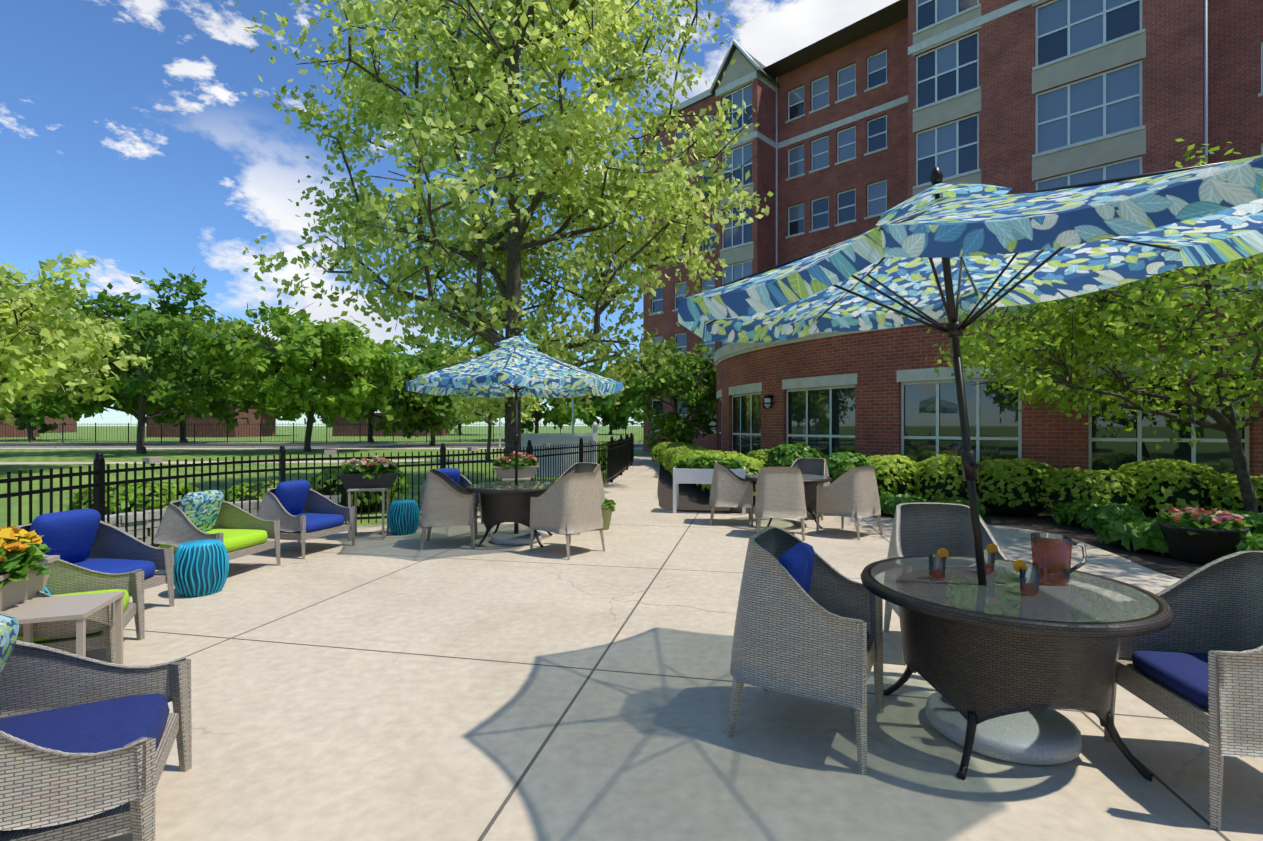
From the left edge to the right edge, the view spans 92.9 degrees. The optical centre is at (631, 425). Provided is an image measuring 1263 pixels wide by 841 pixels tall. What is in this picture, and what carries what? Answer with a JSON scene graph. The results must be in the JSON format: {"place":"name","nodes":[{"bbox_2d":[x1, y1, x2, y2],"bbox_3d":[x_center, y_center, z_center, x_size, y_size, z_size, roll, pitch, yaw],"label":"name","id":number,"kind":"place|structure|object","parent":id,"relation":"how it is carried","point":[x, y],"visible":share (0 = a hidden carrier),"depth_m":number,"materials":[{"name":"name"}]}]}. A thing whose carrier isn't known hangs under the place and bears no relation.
{"place":"outdoors","nodes":[
{"label":"outdoors","id":0,"kind":"place"},
{"bbox_2d":[0,458,495,463],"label":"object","id":1,"kind":"structure","parent":0,"point":[191,462],"depth_m":25.58,"materials":[{"name":"concrete"}]},
{"bbox_2d":[0,444,642,446],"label":"road","id":2,"kind":"structure","parent":0,"point":[391,445],"depth_m":47.21,"materials":[{"name":"grey asphalt"}]},
{"bbox_2d":[0,426,654,547],"bbox_3d":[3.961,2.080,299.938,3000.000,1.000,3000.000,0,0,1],"label":"lawn ground","id":3,"kind":"structure","parent":0,"point":[77,455],"depth_m":29.66,"materials":[{"name":"green plant"}]},
{"bbox_2d":[0,389,107,440],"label":"street tree","id":4,"kind":"object","parent":3,"relation":"on","point":[37,414],"visible":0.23,"depth_m":63.07,"materials":[{"name":"green plant"}]},
{"bbox_2d":[0,246,151,425],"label":"tree","id":5,"kind":"object","parent":3,"relation":"on","point":[32,320],"visible":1,"depth_m":19.71,"materials":[{"name":"green plant"}]},
{"bbox_2d":[6,267,273,453],"bbox_3d":[-27.663,-3.541,33.341,14.382,10.441,11.482,0,0,1],"label":"lawn tree","id":6,"kind":"object","parent":3,"relation":"on","point":[161,334],"visible":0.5,"depth_m":32.36,"materials":[{"name":"green plant"}]},
{"bbox_2d":[81,307,264,442],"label":"street tree","id":7,"kind":"object","parent":3,"relation":"on","point":[198,413],"visible":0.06,"depth_m":51.08,"materials":[{"name":"green plant"}]},
{"bbox_2d":[105,495,340,543],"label":"stone retaining wall","id":8,"kind":"structure","parent":3,"relation":"on","point":[334,498],"depth_m":7.96,"materials":[{"name":"beige stone"}]},
{"bbox_2d":[0,404,446,437],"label":"brick wall buildings","id":9,"kind":"structure","parent":3,"relation":"on","point":[211,421],"depth_m":82.31,"materials":[{"name":"red brick"}]},
{"bbox_2d":[223,342,312,423],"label":"tree","id":10,"kind":"object","parent":3,"relation":"on","point":[297,416],"depth_m":87.25,"materials":[{"name":"green plant"}]},
{"bbox_2d":[186,300,422,451],"bbox_3d":[-18.821,-2.747,35.661,11.367,8.854,12.938,0,0,41],"label":"lawn tree","id":11,"kind":"object","parent":3,"relation":"on","point":[287,380],"visible":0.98,"depth_m":33.40,"materials":[{"name":"green plant"}]},
{"bbox_2d":[0,423,641,442],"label":"street fence","id":12,"kind":"object","parent":3,"relation":"on","point":[326,441],"visible":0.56,"depth_m":53.92,"materials":[{"name":"black metal"}]},
{"bbox_2d":[0,443,642,448],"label":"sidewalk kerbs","id":13,"kind":"structure","parent":3,"relation":"on","point":[134,447],"depth_m":42.53,"materials":[{"name":"concrete"}]},
{"bbox_2d":[499,398,573,447],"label":"street lamps","id":14,"kind":"object","parent":13,"relation":"on","point":[572,423],"visible":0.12,"depth_m":41.00,"materials":[{"name":"grey metal"}]},
{"bbox_2d":[65,443,606,514],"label":"shrubs","id":15,"kind":"object","parent":3,"relation":"on","point":[318,487],"visible":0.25,"depth_m":9.77,"materials":[{"name":"green plant"}]},
{"bbox_2d":[304,319,405,442],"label":"street tree","id":16,"kind":"object","parent":3,"relation":"on","point":[369,416],"visible":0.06,"depth_m":52.10,"materials":[{"name":"green plant"}]},
{"bbox_2d":[378,348,464,446],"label":"lawn tree","id":17,"kind":"object","parent":3,"relation":"on","point":[417,410],"visible":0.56,"depth_m":42.62,"materials":[{"name":"green plant"}]},
{"bbox_2d":[406,334,496,434],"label":"tree","id":18,"kind":"object","parent":3,"relation":"on","point":[433,346],"depth_m":96.52,"materials":[{"name":"green plant"}]},
{"bbox_2d":[442,345,545,459],"bbox_3d":[-5.852,-0.861,26.270,4.258,5.082,4.420,0,0,1],"label":"street tree","id":19,"kind":"object","parent":3,"relation":"on","point":[526,415],"visible":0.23,"depth_m":26.04,"materials":[{"name":"green plant"}]},
{"bbox_2d":[235,0,772,480],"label":"maple tree","id":20,"kind":"object","parent":3,"relation":"on","point":[513,152],"visible":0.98,"depth_m":13.18,"materials":[{"name":"green plant"}]},
{"bbox_2d":[471,324,595,432],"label":"street tree","id":21,"kind":"object","parent":3,"relation":"on","point":[555,416],"visible":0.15,"depth_m":63.80,"materials":[{"name":"green plant"}]},
{"bbox_2d":[521,422,598,477],"bbox_3d":[-2.091,0.710,16.393,2.400,1.640,0.200,0,0,-7],"label":"fence","id":22,"kind":"object","parent":3,"relation":"on","point":[552,439],"visible":0.44,"depth_m":16.37,"materials":[{"name":"white paint"}]},
{"bbox_2d":[567,345,642,434],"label":"tree","id":23,"kind":"object","parent":3,"relation":"on","point":[612,415],"visible":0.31,"depth_m":102.53,"materials":[{"name":"green plant"}]},
{"bbox_2d":[606,337,716,449],"bbox_3d":[1.754,-1.052,25.236,5.557,5.464,6.033,0,0,1],"label":"dark tree","id":24,"kind":"object","parent":3,"relation":"on","point":[684,380],"visible":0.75,"depth_m":24.04,"materials":[{"name":"green plant"}]},
{"bbox_2d":[657,464,1205,578],"bbox_3d":[20.334,1.550,13.193,39.569,0.001,33.000,0,0,1],"label":"mulch bed","id":25,"kind":"object","parent":3,"relation":"on","point":[693,498],"visible":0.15,"depth_m":9.49,"materials":[{"name":"brown soil"}]},
{"bbox_2d":[650,442,767,498],"bbox_3d":[1.823,1.048,17.751,1.788,0.969,12.551,0,0,-3],"label":"hedge","id":26,"kind":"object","parent":25,"relation":"on","point":[667,455],"visible":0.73,"depth_m":15.83,"materials":[{"name":"green plant"}]},
{"bbox_2d":[730,507,741,511],"bbox_3d":[1.875,1.359,10.693,0.433,0.341,0.450,0,0,1],"label":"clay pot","id":27,"kind":"object","parent":25,"relation":"on","point":[735,509],"visible":0.06,"depth_m":10.57,"materials":[{"name":"green ceramic"}]},
{"bbox_2d":[766,442,871,483],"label":"shrubs","id":28,"kind":"object","parent":25,"relation":"on","point":[839,464],"visible":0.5,"depth_m":11.42,"materials":[{"name":"green plant"}]},
{"bbox_2d":[745,452,1222,517],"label":"shrubs","id":29,"kind":"object","parent":25,"relation":"on","point":[1012,486],"visible":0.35,"depth_m":9.89,"materials":[{"name":"green plant"}]},
{"bbox_2d":[747,448,1262,511],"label":"shrubs","id":30,"kind":"object","parent":25,"relation":"on","point":[941,478],"visible":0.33,"depth_m":9.46,"materials":[{"name":"green plant"}]},
{"bbox_2d":[879,492,1262,554],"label":"plants","id":31,"kind":"object","parent":25,"relation":"on","point":[1126,526],"visible":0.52,"depth_m":7.78,"materials":[{"name":"green plant"}]},
{"bbox_2d":[924,138,1262,512],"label":"ornamental tree","id":32,"kind":"object","parent":25,"relation":"on","point":[1108,322],"visible":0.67,"depth_m":8.11,"materials":[{"name":"green plant"}]},
{"bbox_2d":[1156,506,1252,563],"bbox_3d":[6.543,1.225,6.882,0.843,0.610,0.837,0,0,1],"label":"dark pot","id":33,"kind":"object","parent":25,"relation":"on","point":[1198,535],"visible":0.98,"depth_m":6.67,"materials":[{"name":"grey plastic"}]},
{"bbox_2d":[643,0,1262,451],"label":"brick building","id":34,"kind":"structure","parent":3,"relation":"on","point":[867,122],"depth_m":22.22,"materials":[{"name":"brick"}]},
{"bbox_2d":[714,274,1262,509],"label":"building wall","id":35,"kind":"structure","parent":3,"relation":"on","point":[881,392],"depth_m":12.51,"materials":[{"name":"red brick"}]},
{"bbox_2d":[0,0,898,425],"label":"sky","id":36,"kind":"structure","parent":0,"point":[136,135],"materials":[{"name":"blue"}]},
{"bbox_2d":[71,456,1262,840],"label":"patio floor","id":37,"kind":"structure","parent":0,"point":[445,684],"depth_m":3.12,"materials":[{"name":"beige concrete"}]},
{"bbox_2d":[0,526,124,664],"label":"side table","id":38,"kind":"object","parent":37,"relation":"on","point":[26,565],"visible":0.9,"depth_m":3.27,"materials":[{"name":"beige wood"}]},
{"bbox_2d":[16,555,144,662],"bbox_3d":[-3.671,1.147,3.734,0.883,0.774,0.854,0,0,-30],"label":"armchair","id":39,"kind":"object","parent":37,"relation":"on","point":[65,578],"visible":0.5,"depth_m":4.01,"materials":[{"name":"beige wicker"}]},
{"bbox_2d":[15,509,173,606],"bbox_3d":[-4.377,1.107,4.763,0.883,0.853,0.854,0,0,11],"label":"armchair","id":40,"kind":"object","parent":37,"relation":"on","point":[88,539],"visible":0.6,"depth_m":4.92,"materials":[{"name":"blue fabric"}]},
{"bbox_2d":[0,613,191,840],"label":"armchair","id":41,"kind":"object","parent":37,"relation":"on","point":[86,744],"visible":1,"depth_m":2.16,"materials":[{"name":"beige wicker"}]},
{"bbox_2d":[173,539,228,596],"bbox_3d":[-3.938,1.300,5.487,0.427,0.470,0.427,0,0,1],"label":"stool","id":42,"kind":"object","parent":37,"relation":"on","point":[200,567],"visible":0.96,"depth_m":5.35,"materials":[{"name":"teal ceramic"}]},
{"bbox_2d":[153,490,280,565],"bbox_3d":[-4.328,1.107,6.223,0.883,0.853,0.854,0,0,7],"label":"armchair","id":43,"kind":"object","parent":37,"relation":"on","point":[238,532],"visible":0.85,"depth_m":6.18,"materials":[{"name":"green fabric"}]},
{"bbox_2d":[256,480,354,558],"bbox_3d":[-4.062,1.107,7.389,0.883,0.853,0.854,0,0,16],"label":"armchair","id":44,"kind":"object","parent":37,"relation":"on","point":[301,510],"visible":0.85,"depth_m":7.29,"materials":[{"name":"blue fabric"}]},
{"bbox_2d":[0,433,633,546],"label":"patio fence","id":45,"kind":"object","parent":37,"relation":"on","point":[620,455],"visible":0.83,"depth_m":7.92,"materials":[{"name":"black metal"}]},
{"bbox_2d":[337,456,399,540],"bbox_3d":[-3.584,0.970,8.215,0.806,1.116,0.460,0,0,-14],"label":"planter stand","id":46,"kind":"object","parent":37,"relation":"on","point":[375,474],"visible":1,"depth_m":8.10,"materials":[{"name":"beige metal"}]},
{"bbox_2d":[388,499,419,534],"bbox_3d":[-3.227,1.300,8.508,0.427,0.470,0.427,0,0,1],"label":"stool","id":47,"kind":"object","parent":37,"relation":"on","point":[404,517],"visible":0.98,"depth_m":8.36,"materials":[{"name":"teal ceramic"}]},
{"bbox_2d":[419,469,477,549],"bbox_3d":[-2.342,1.044,7.715,0.667,0.978,0.696,0,0,-11],"label":"chair","id":48,"kind":"object","parent":37,"relation":"on","point":[447,501],"visible":0.98,"depth_m":7.41,"materials":[{"name":"beige wicker"}]},
{"bbox_2d":[419,468,483,523],"bbox_3d":[-2.884,1.107,9.453,0.854,0.853,0.883,0,0,-34],"label":"patio chair","id":49,"kind":"object","parent":37,"relation":"on","point":[457,477],"visible":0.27,"depth_m":9.53,"materials":[{"name":"beige wicker"}]},
{"bbox_2d":[466,481,554,547],"bbox_3d":[-1.524,1.163,7.945,1.300,0.750,1.300,0,0,-44],"label":"dining table","id":50,"kind":"object","parent":37,"relation":"on","point":[504,501],"visible":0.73,"depth_m":7.54,"materials":[{"name":"wicker"}]},
{"bbox_2d":[406,330,623,545],"bbox_3d":[-1.524,0.130,7.945,2.646,2.800,2.646,0,0,-27],"label":"umbrella","id":51,"kind":"object","parent":37,"relation":"on","point":[516,366],"visible":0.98,"depth_m":7.41,"materials":[{"name":"blue fabric"}]},
{"bbox_2d":[492,451,538,480],"bbox_3d":[-1.929,0.972,9.990,0.783,1.112,0.460,0,0,-14],"label":"table planter","id":52,"kind":"object","parent":37,"relation":"on","point":[504,467],"visible":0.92,"depth_m":9.88,"materials":[{"name":"beige ceramic"}]},
{"bbox_2d":[530,472,604,559],"bbox_3d":[-0.760,1.044,7.272,0.666,0.978,0.696,0,0,40],"label":"chair","id":53,"kind":"object","parent":37,"relation":"on","point":[568,505],"visible":1,"depth_m":7.02,"materials":[{"name":"beige wicker"}]},
{"bbox_2d":[555,462,604,534],"bbox_3d":[-0.790,1.044,8.829,0.696,0.978,0.666,0,0,39],"label":"chair","id":54,"kind":"object","parent":37,"relation":"on","point":[583,467],"visible":0.08,"depth_m":8.95,"materials":[{"name":"beige wicker"}]},
{"bbox_2d":[595,498,616,529],"bbox_3d":[-0.437,1.296,8.868,0.438,0.467,0.428,0,0,1],"label":"green pot","id":55,"kind":"object","parent":37,"relation":"on","point":[608,507],"visible":0.38,"depth_m":8.76,"materials":[{"name":"green"}]},
{"bbox_2d":[673,453,745,514],"bbox_3d":[1.387,1.011,10.638,1.263,1.038,0.606,0,0,9],"label":"raised planter","id":56,"kind":"object","parent":37,"relation":"on","point":[699,470],"visible":0.85,"depth_m":10.46,"materials":[{"name":"white paint"}]},
{"bbox_2d":[709,460,752,526],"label":"chair","id":57,"kind":"object","parent":37,"relation":"on","point":[729,488],"visible":1,"depth_m":9.13,"materials":[{"name":"beige wicker"}]},
{"bbox_2d":[754,467,806,539],"bbox_3d":[2.070,1.044,8.352,0.696,0.978,0.666,0,0,13],"label":"chair","id":58,"kind":"object","parent":37,"relation":"on","point":[780,492],"visible":1,"depth_m":8.07,"materials":[{"name":"beige wicker"}]},
{"bbox_2d":[745,474,831,528],"bbox_3d":[2.414,1.163,9.283,1.300,0.750,1.300,0,0,-44],"label":"dining table","id":59,"kind":"object","parent":37,"relation":"on","point":[812,482],"visible":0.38,"depth_m":8.93,"materials":[{"name":"wicker"}]},
{"bbox_2d":[726,526,883,774],"bbox_3d":[0.896,1.044,3.075,0.666,0.978,0.696,0,0,29],"label":"chair","id":60,"kind":"object","parent":37,"relation":"on","point":[809,622],"visible":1,"depth_m":2.85,"materials":[{"name":"grey wicker"}]},
{"bbox_2d":[791,458,830,519],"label":"chair","id":61,"kind":"object","parent":37,"relation":"on","point":[816,466],"visible":0.21,"depth_m":10.30,"materials":[{"name":"beige wicker"}]},
{"bbox_2d":[816,466,882,539],"bbox_3d":[3.076,1.044,8.440,0.696,0.978,0.666,0,0,-39],"label":"chair","id":62,"kind":"object","parent":37,"relation":"on","point":[853,493],"visible":1,"depth_m":8.20,"materials":[{"name":"beige wicker"}]},
{"bbox_2d":[884,502,1009,664],"bbox_3d":[2.125,1.044,4.090,0.696,0.978,0.666,0,0,11],"label":"chair","id":63,"kind":"object","parent":37,"relation":"on","point":[923,528],"visible":0.33,"depth_m":4.31,"materials":[{"name":"grey wicker"}]},
{"bbox_2d":[678,155,1262,764],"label":"umbrella","id":64,"kind":"object","parent":37,"relation":"on","point":[940,249],"visible":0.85,"depth_m":2.75,"materials":[{"name":"blue fabric"}]},
{"bbox_2d":[860,556,1173,781],"bbox_3d":[1.840,1.163,3.000,1.300,0.750,1.300,0,0,-44],"label":"dining table","id":65,"kind":"object","parent":37,"relation":"on","point":[975,653],"visible":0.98,"depth_m":2.65,"materials":[{"name":"wicker"}]},
{"bbox_2d":[928,533,1087,595],"bbox_3d":[1.903,0.670,3.054,0.624,0.230,0.473,0,0,-31],"label":"iced tea set","id":66,"kind":"object","parent":65,"relation":"on","point":[1051,557],"visible":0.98,"depth_m":2.96,"materials":[{"name":"clear glass"}]},
{"bbox_2d":[1104,551,1262,830],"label":"chair","id":67,"kind":"object","parent":37,"relation":"on","point":[1195,667],"visible":0.88,"depth_m":2.71,"materials":[{"name":"grey wicker"}]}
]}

